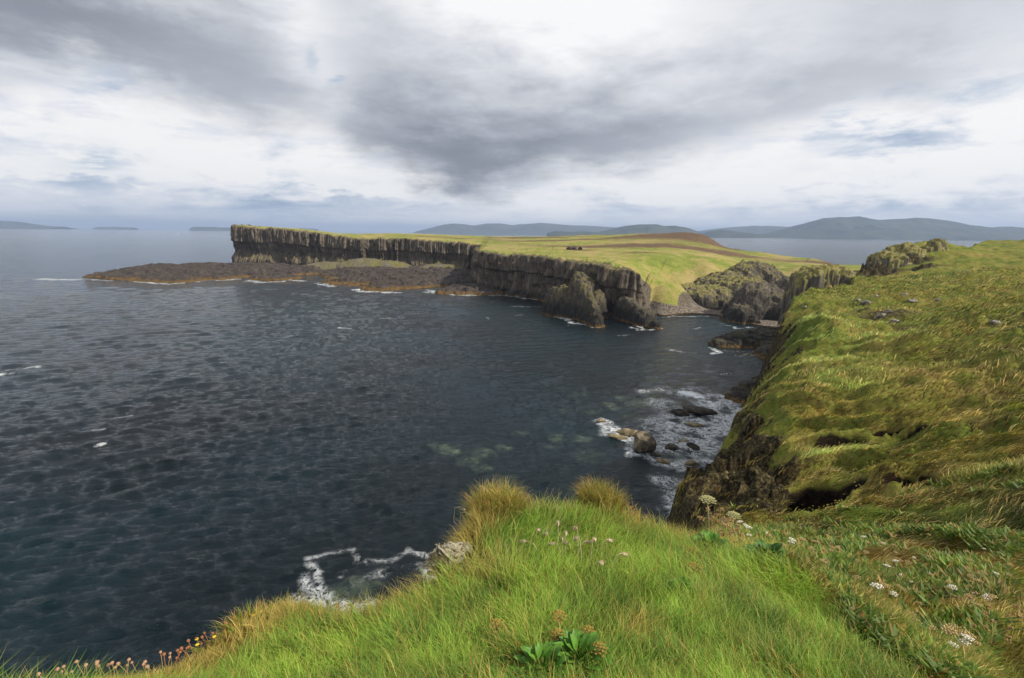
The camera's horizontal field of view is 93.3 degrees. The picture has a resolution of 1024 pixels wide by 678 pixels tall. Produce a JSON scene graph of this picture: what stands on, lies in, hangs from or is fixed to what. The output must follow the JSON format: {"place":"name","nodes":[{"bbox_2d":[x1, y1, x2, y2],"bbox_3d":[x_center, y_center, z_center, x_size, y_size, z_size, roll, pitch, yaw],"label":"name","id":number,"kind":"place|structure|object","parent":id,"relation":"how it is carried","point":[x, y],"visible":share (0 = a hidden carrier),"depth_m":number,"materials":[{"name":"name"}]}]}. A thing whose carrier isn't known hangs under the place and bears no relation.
{"place":"outdoors","nodes":[
{"label":"outdoors","id":0,"kind":"place"},
{"bbox_2d":[0,221,74,228],"bbox_3d":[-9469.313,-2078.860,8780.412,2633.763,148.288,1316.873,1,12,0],"label":"island","id":1,"kind":"structure","parent":0,"point":[12,225],"depth_m":8579.90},
{"bbox_2d":[93,227,138,229],"bbox_3d":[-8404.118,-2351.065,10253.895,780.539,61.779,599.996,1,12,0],"label":"island","id":2,"kind":"structure","parent":0,"point":[124,228],"depth_m":10136.12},
{"bbox_2d":[189,227,230,230],"bbox_3d":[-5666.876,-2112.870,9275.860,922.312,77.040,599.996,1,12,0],"label":"island","id":3,"kind":"structure","parent":0,"point":[210,228],"depth_m":9107.26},
{"bbox_2d":[0,228,985,677],"bbox_3d":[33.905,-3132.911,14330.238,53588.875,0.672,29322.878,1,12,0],"label":"sea","id":4,"kind":"structure","parent":0,"point":[182,464],"depth_m":76.41,"materials":[{"name":"liquid"}]},
{"bbox_2d":[83,262,322,282],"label":"rock ledge","id":5,"kind":"object","parent":4,"relation":"in","point":[172,273],"visible":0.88,"depth_m":314.19,"materials":[{"name":"stone"}]},
{"bbox_2d":[249,272,301,280],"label":"skerry","id":6,"kind":"structure","parent":4,"relation":"in","point":[269,276],"depth_m":298.56,"materials":[{"name":"stone"}]},
{"bbox_2d":[306,258,469,269],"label":"scree bank","id":7,"kind":"structure","parent":4,"relation":"in","point":[362,262],"depth_m":370.35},
{"bbox_2d":[317,264,474,291],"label":"rock ledge","id":8,"kind":"object","parent":4,"relation":"in","point":[378,278],"visible":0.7,"depth_m":288.32,"materials":[{"name":"grey stone"}]},
{"bbox_2d":[434,283,503,294],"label":"rock ledge","id":9,"kind":"object","parent":4,"relation":"in","point":[470,288],"visible":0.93,"depth_m":239.37,"materials":[{"name":"stone"}]},
{"bbox_2d":[542,271,613,327],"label":"rock buttress","id":10,"kind":"object","parent":4,"relation":"in","point":[583,298],"visible":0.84,"depth_m":174.10,"materials":[{"name":"grey stone"}]},
{"bbox_2d":[609,434,627,439],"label":"boulder","id":11,"kind":"object","parent":4,"relation":"in","point":[619,436],"visible":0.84,"depth_m":72.25,"materials":[{"name":"stone"}]},
{"bbox_2d":[616,428,639,436],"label":"boulder","id":12,"kind":"object","parent":4,"relation":"in","point":[627,432],"visible":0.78,"depth_m":73.50,"materials":[{"name":"stone"}]},
{"bbox_2d":[612,296,661,329],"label":"sea stack","id":13,"kind":"object","parent":4,"relation":"in","point":[632,311],"visible":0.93,"depth_m":164.51,"materials":[{"name":"grey stone"}]},
{"bbox_2d":[633,431,656,452],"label":"boulder","id":14,"kind":"object","parent":4,"relation":"in","point":[644,442],"visible":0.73,"depth_m":67.57,"materials":[{"name":"brown stone"}]},
{"bbox_2d":[652,452,660,456],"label":"boulder","id":15,"kind":"object","parent":4,"relation":"in","point":[655,454],"visible":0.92,"depth_m":66.76,"materials":[{"name":"black stone"}]},
{"bbox_2d":[656,458,670,463],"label":"boulder","id":16,"kind":"object","parent":4,"relation":"in","point":[663,461],"visible":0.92,"depth_m":64.93,"materials":[{"name":"stone"}]},
{"bbox_2d":[665,443,677,450],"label":"boulder","id":17,"kind":"object","parent":4,"relation":"in","point":[671,446],"visible":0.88,"depth_m":68.70,"materials":[{"name":"black stone"}]},
{"bbox_2d":[670,408,689,415],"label":"boulder","id":18,"kind":"object","parent":4,"relation":"in","point":[680,412],"visible":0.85,"depth_m":82.00,"materials":[{"name":"black stone"}]},
{"bbox_2d":[684,460,698,465],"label":"boulder","id":19,"kind":"object","parent":4,"relation":"in","point":[690,462],"visible":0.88,"depth_m":64.15,"materials":[{"name":"stone"}]},
{"bbox_2d":[686,442,699,449],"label":"boulder","id":20,"kind":"object","parent":4,"relation":"in","point":[694,446],"visible":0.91,"depth_m":69.30,"materials":[{"name":"black stone"}]},
{"bbox_2d":[685,422,704,426],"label":"boulder","id":21,"kind":"object","parent":4,"relation":"in","point":[693,424],"visible":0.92,"depth_m":77.26,"materials":[{"name":"stone"}]},
{"bbox_2d":[683,405,717,414],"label":"boulder","id":22,"kind":"object","parent":4,"relation":"in","point":[698,410],"visible":0.84,"depth_m":82.68,"materials":[{"name":"black stone"}]},
{"bbox_2d":[724,376,758,405],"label":"rock ledge","id":23,"kind":"object","parent":4,"relation":"in","point":[740,393],"visible":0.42,"depth_m":90.05,"materials":[{"name":"stone"}]},
{"bbox_2d":[708,326,776,347],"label":"rock ledge","id":24,"kind":"object","parent":4,"relation":"in","point":[756,337],"visible":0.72,"depth_m":134.58,"materials":[{"name":"grey stone"}]},
{"bbox_2d":[230,224,777,327],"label":"cliff","id":25,"kind":"structure","parent":0,"point":[534,276],"depth_m":382.97,"materials":[{"name":"grey stone"}]},
{"bbox_2d":[0,0,1023,231],"label":"sky","id":26,"kind":"structure","parent":0,"point":[322,115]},
{"bbox_2d":[413,223,616,233],"bbox_3d":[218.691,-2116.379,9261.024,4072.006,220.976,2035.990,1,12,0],"label":"island","id":27,"kind":"structure","parent":0,"point":[534,228],"depth_m":8702.04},
{"bbox_2d":[238,224,861,326],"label":"headland","id":28,"kind":"structure","parent":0,"point":[664,265],"depth_m":277.79,"materials":[{"name":"green plant"}]},
{"bbox_2d":[680,259,783,309],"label":"rocky knoll","id":29,"kind":"structure","parent":28,"relation":"on","point":[716,290],"depth_m":210.36,"materials":[{"name":"grey stone"}]},
{"bbox_2d":[547,231,598,235],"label":"island","id":30,"kind":"structure","parent":0,"point":[558,233],"depth_m":4936.47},
{"bbox_2d":[573,536,581,563],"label":"flower","id":31,"kind":"object","parent":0,"point":[575,538],"depth_m":2.97,"materials":[{"name":"plant"}]},
{"bbox_2d":[153,239,1023,677],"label":"hillside","id":32,"kind":"structure","parent":0,"point":[729,471],"depth_m":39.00,"materials":[{"name":"green plant"}]},
{"bbox_2d":[186,593,296,657],"bbox_3d":[-1.484,1.802,2.740,0.549,0.746,0.526,1,12,0],"label":"tussock","id":33,"kind":"object","parent":32,"relation":"on","point":[239,619],"visible":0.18,"depth_m":2.64,"materials":[{"name":"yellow plant"}]},
{"bbox_2d":[279,594,370,623],"bbox_3d":[-1.065,1.866,2.887,0.700,0.784,0.429,1,12,0],"label":"tussock","id":34,"kind":"object","parent":32,"relation":"on","point":[302,608],"visible":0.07,"depth_m":2.81,"materials":[{"name":"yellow plant"}]},
{"bbox_2d":[424,541,472,585],"bbox_3d":[-0.423,1.523,3.313,0.293,0.364,0.327,5,13,19],"label":"lichened rock","id":35,"kind":"object","parent":32,"relation":"on","point":[439,549],"visible":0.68,"depth_m":3.23,"materials":[{"name":"grey stone"}]},
{"bbox_2d":[444,501,511,548],"bbox_3d":[-0.236,1.462,3.725,0.564,0.328,0.565,1,12,0],"label":"tussock","id":36,"kind":"object","parent":32,"relation":"on","point":[469,531],"visible":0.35,"depth_m":3.69,"materials":[{"name":"green plant"}]},
{"bbox_2d":[0,484,956,677],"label":"grass","id":37,"kind":"structure","parent":32,"relation":"on","point":[388,640],"depth_m":2.44,"materials":[{"name":"green plant"}]},
{"bbox_2d":[453,476,532,528],"bbox_3d":[-0.115,1.452,3.965,0.738,0.649,0.769,-5,14,-26],"label":"tussock","id":38,"kind":"object","parent":32,"relation":"on","point":[485,497],"visible":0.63,"depth_m":3.90,"materials":[{"name":"green plant"}]},
{"bbox_2d":[487,618,504,634],"bbox_3d":[-0.070,1.305,2.128,0.078,0.152,0.084,1,12,0],"label":"seeding umbel","id":39,"kind":"object","parent":32,"relation":"on","point":[496,620],"visible":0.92,"depth_m":2.12,"materials":[{"name":"brown plant"}]},
{"bbox_2d":[511,641,522,653],"bbox_3d":[0.020,1.297,1.984,0.060,0.109,0.056,1,12,0],"label":"seeding umbel","id":40,"kind":"object","parent":32,"relation":"on","point":[518,646],"visible":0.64,"depth_m":1.98,"materials":[{"name":"brown plant"}]},
{"bbox_2d":[508,641,576,677],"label":"leafy plant","id":41,"kind":"object","parent":32,"relation":"on","point":[547,649],"visible":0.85,"depth_m":1.87,"materials":[{"name":"green plant"}]},
{"bbox_2d":[549,628,565,640],"bbox_3d":[0.192,1.294,2.043,0.074,0.150,0.076,5,13,20],"label":"seeding umbel","id":42,"kind":"object","parent":32,"relation":"on","point":[557,634],"visible":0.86,"depth_m":2.02,"materials":[{"name":"brown plant"}]},
{"bbox_2d":[551,609,567,623],"bbox_3d":[0.207,1.290,2.153,0.074,0.180,0.076,5,13,20],"label":"seeding umbel","id":43,"kind":"object","parent":32,"relation":"on","point":[558,618],"visible":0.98,"depth_m":2.13,"materials":[{"name":"brown plant"}]},
{"bbox_2d":[543,628,617,677],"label":"leafy plant","id":44,"kind":"object","parent":32,"relation":"on","point":[575,638],"visible":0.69,"depth_m":1.94,"materials":[{"name":"green plant"}]},
{"bbox_2d":[580,625,595,633],"bbox_3d":[0.322,1.302,2.067,0.069,0.167,0.072,5,13,20],"label":"seeding umbel","id":45,"kind":"object","parent":32,"relation":"on","point":[590,627],"visible":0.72,"depth_m":2.05,"materials":[{"name":"brown plant"}]},
{"bbox_2d":[563,474,632,515],"bbox_3d":[0.743,1.573,4.222,0.674,0.780,0.619,1,12,0],"label":"tussock","id":46,"kind":"object","parent":32,"relation":"on","point":[592,490],"visible":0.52,"depth_m":4.14,"materials":[{"name":"green plant"}]},
{"bbox_2d":[591,641,607,656],"bbox_3d":[0.348,1.290,1.943,0.070,0.157,0.071,5,13,19],"label":"seeding umbel","id":47,"kind":"object","parent":32,"relation":"on","point":[600,647],"visible":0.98,"depth_m":1.92,"materials":[{"name":"brown plant"}]},
{"bbox_2d":[610,552,627,570],"bbox_3d":[0.634,1.389,2.920,0.156,0.221,0.026,-3,13,-14],"label":"grass ear","id":48,"kind":"object","parent":32,"relation":"on","point":[624,554],"depth_m":2.90},
{"bbox_2d":[658,576,703,603],"bbox_3d":[0.991,1.485,2.822,0.276,0.160,0.244,5,13,18],"label":"leafy plant","id":49,"kind":"object","parent":32,"relation":"on","point":[683,579],"visible":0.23,"depth_m":2.83,"materials":[{"name":"green plant"}]},
{"bbox_2d":[685,562,701,574],"bbox_3d":[1.177,1.549,3.158,0.106,0.189,0.101,5,13,21],"label":"seeding umbel","id":50,"kind":"object","parent":32,"relation":"on","point":[696,566],"visible":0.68,"depth_m":3.13,"materials":[{"name":"brown plant"}]},
{"bbox_2d":[699,495,715,533],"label":"hogweed","id":51,"kind":"object","parent":32,"relation":"on","point":[710,498],"visible":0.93,"depth_m":5.21,"materials":[{"name":"beige plant"}]},
{"bbox_2d":[688,530,732,555],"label":"leafy plant","id":52,"kind":"object","parent":32,"relation":"on","point":[713,535],"visible":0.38,"depth_m":4.26,"materials":[{"name":"green plant"}]},
{"bbox_2d":[697,507,728,532],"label":"dry umbel stalk","id":53,"kind":"object","parent":32,"relation":"on","point":[713,517],"visible":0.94,"depth_m":5.16,"materials":[{"name":"brown plant"}]},
{"bbox_2d":[713,516,730,528],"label":"dry umbel stalk","id":54,"kind":"object","parent":32,"relation":"on","point":[718,521],"visible":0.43,"depth_m":5.78,"materials":[{"name":"brown plant"}]},
{"bbox_2d":[718,517,742,542],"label":"dry umbel stalk","id":55,"kind":"object","parent":32,"relation":"on","point":[733,531],"visible":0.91,"depth_m":4.39,"materials":[{"name":"brown plant"}]},
{"bbox_2d":[720,511,741,527],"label":"hogweed","id":56,"kind":"object","parent":32,"relation":"on","point":[734,514],"visible":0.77,"depth_m":6.14,"materials":[{"name":"beige plant"}]},
{"bbox_2d":[753,339,772,360],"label":"rock ledge","id":57,"kind":"object","parent":32,"relation":"on","point":[761,351],"visible":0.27,"depth_m":123.73,"materials":[{"name":"grey stone"}]},
{"bbox_2d":[742,538,796,574],"bbox_3d":[2.117,1.775,3.938,0.406,0.245,0.458,1,12,0],"label":"leafy plant","id":58,"kind":"object","parent":32,"relation":"on","point":[778,548],"visible":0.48,"depth_m":3.97,"materials":[{"name":"green plant"}]},
{"bbox_2d":[777,264,859,327],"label":"rock outcrop","id":59,"kind":"object","parent":32,"relation":"on","point":[806,277],"visible":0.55,"depth_m":126.52,"materials":[{"name":"grey stone"}]},
{"bbox_2d":[714,348,996,536],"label":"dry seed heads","id":60,"kind":"object","parent":32,"relation":"on","point":[870,475],"visible":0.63,"depth_m":21.01,"materials":[{"name":"brown plant"}]},
{"bbox_2d":[700,460,1023,677],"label":"ground cover","id":61,"kind":"object","parent":32,"relation":"on","point":[879,626],"visible":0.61,"depth_m":6.42,"materials":[{"name":"green plant"}]},
{"bbox_2d":[861,300,870,304],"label":"stone","id":62,"kind":"object","parent":32,"relation":"on","point":[865,302],"visible":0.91,"depth_m":81.57,"materials":[{"name":"grey stone"}]},
{"bbox_2d":[869,582,883,588],"bbox_3d":[3.100,2.268,4.119,0.104,0.369,0.097,1,3,18],"label":"wild carrot","id":63,"kind":"object","parent":32,"relation":"on","point":[876,585],"visible":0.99,"depth_m":4.11,"materials":[{"name":"white plant"}]},
{"bbox_2d":[876,313,885,317],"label":"stone","id":64,"kind":"object","parent":32,"relation":"on","point":[879,315],"visible":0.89,"depth_m":70.11,"materials":[{"name":"grey stone"}]},
{"bbox_2d":[889,319,900,323],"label":"stone","id":65,"kind":"object","parent":32,"relation":"on","point":[894,321],"visible":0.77,"depth_m":66.72,"materials":[{"name":"grey stone"}]},
{"bbox_2d":[864,238,949,267],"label":"rock outcrop","id":66,"kind":"object","parent":32,"relation":"on","point":[895,255],"visible":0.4,"depth_m":130.23,"materials":[{"name":"grey stone"}]},
{"bbox_2d":[906,299,917,302],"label":"stone","id":67,"kind":"object","parent":32,"relation":"on","point":[913,300],"visible":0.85,"depth_m":80.34,"materials":[{"name":"grey stone"}]},
{"bbox_2d":[940,624,957,634],"bbox_3d":[3.152,2.237,3.491,0.098,0.348,0.093,-18,16,-34],"label":"wild carrot","id":68,"kind":"object","parent":32,"relation":"on","point":[948,629],"visible":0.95,"depth_m":3.46,"materials":[{"name":"beige plant"}]},
{"bbox_2d":[947,584,956,592],"bbox_3d":[5.693,3.335,6.243,0.096,0.366,0.103,-19,17,-15],"label":"wild carrot","id":69,"kind":"object","parent":32,"relation":"on","point":[952,587],"visible":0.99,"depth_m":6.20,"materials":[{"name":"white plant"}]},
{"bbox_2d":[947,623,959,628],"bbox_3d":[3.829,2.626,4.180,0.081,0.305,0.086,-1,-1,22],"label":"wild carrot","id":70,"kind":"object","parent":32,"relation":"on","point":[955,627],"visible":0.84,"depth_m":4.19,"materials":[{"name":"beige plant"}]},
{"bbox_2d":[956,638,970,645],"bbox_3d":[3.229,2.282,3.443,0.081,0.290,0.076,-7,4,34],"label":"wild carrot","id":71,"kind":"object","parent":32,"relation":"on","point":[963,639],"visible":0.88,"depth_m":3.43,"materials":[{"name":"white plant"}]},
{"bbox_2d":[960,633,974,641],"bbox_3d":[3.214,2.252,3.444,0.083,0.297,0.078,5,5,-39],"label":"wild carrot","id":72,"kind":"object","parent":32,"relation":"on","point":[968,638],"visible":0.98,"depth_m":3.43,"materials":[{"name":"white plant"}]},
{"bbox_2d":[959,631,975,642],"bbox_3d":[3.391,2.350,3.600,0.089,0.332,0.094,-7,4,-13],"label":"wild carrot","id":73,"kind":"object","parent":32,"relation":"on","point":[968,633],"visible":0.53,"depth_m":3.59,"materials":[{"name":"beige plant"}]},
{"bbox_2d":[957,585,992,611],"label":"dry umbel stalk","id":74,"kind":"object","parent":32,"relation":"on","point":[970,597],"visible":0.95,"depth_m":5.14,"materials":[{"name":"brown plant"}]},
{"bbox_2d":[971,641,980,645],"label":"wild carrot","id":75,"kind":"object","parent":32,"relation":"on","point":[977,642],"visible":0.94,"depth_m":3.72,"materials":[{"name":"beige plant"}]},
{"bbox_2d":[982,593,991,603],"bbox_3d":[5.618,3.169,5.716,0.098,0.351,0.092,-10,17,18],"label":"wild carrot","id":76,"kind":"object","parent":32,"relation":"on","point":[983,595],"visible":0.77,"depth_m":5.67,"materials":[{"name":"white plant"}]},
{"bbox_2d":[972,611,1012,645],"bbox_3d":[4.217,2.644,4.267,0.234,0.433,0.252,-10,16,-41],"label":"dry umbel stalk","id":77,"kind":"object","parent":32,"relation":"on","point":[994,622],"visible":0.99,"depth_m":4.25,"materials":[{"name":"brown plant"}]},
{"bbox_2d":[989,320,1000,324],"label":"stone","id":78,"kind":"object","parent":32,"relation":"on","point":[994,322],"visible":0.93,"depth_m":52.45,"materials":[{"name":"grey stone"}]},
{"bbox_2d":[1005,603,1023,633],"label":"dry umbel stalk","id":79,"kind":"object","parent":32,"relation":"on","point":[1018,615],"visible":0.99,"depth_m":4.70,"materials":[{"name":"brown plant"}]},
{"bbox_2d":[597,224,701,234],"bbox_3d":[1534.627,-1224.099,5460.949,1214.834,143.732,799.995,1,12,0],"label":"island","id":80,"kind":"structure","parent":0,"point":[644,228],"depth_m":5275.45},
{"bbox_2d":[702,230,781,237],"bbox_3d":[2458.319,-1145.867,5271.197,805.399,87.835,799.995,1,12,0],"label":"island","id":81,"kind":"structure","parent":0,"point":[725,234],"depth_m":5049.16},
{"bbox_2d":[698,226,787,233],"bbox_3d":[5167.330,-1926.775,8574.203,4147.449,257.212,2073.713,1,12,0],"label":"island","id":82,"kind":"structure","parent":0,"point":[757,229],"depth_m":8229.77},
{"bbox_2d":[719,275,789,323],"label":"rocky knoll","id":83,"kind":"structure","parent":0,"point":[752,302],"depth_m":171.66,"materials":[{"name":"grey stone"}]},
{"bbox_2d":[762,216,1023,240],"bbox_3d":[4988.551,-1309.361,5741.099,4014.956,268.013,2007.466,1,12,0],"label":"island","id":84,"kind":"structure","parent":0,"point":[857,227],"depth_m":5226.07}
]}

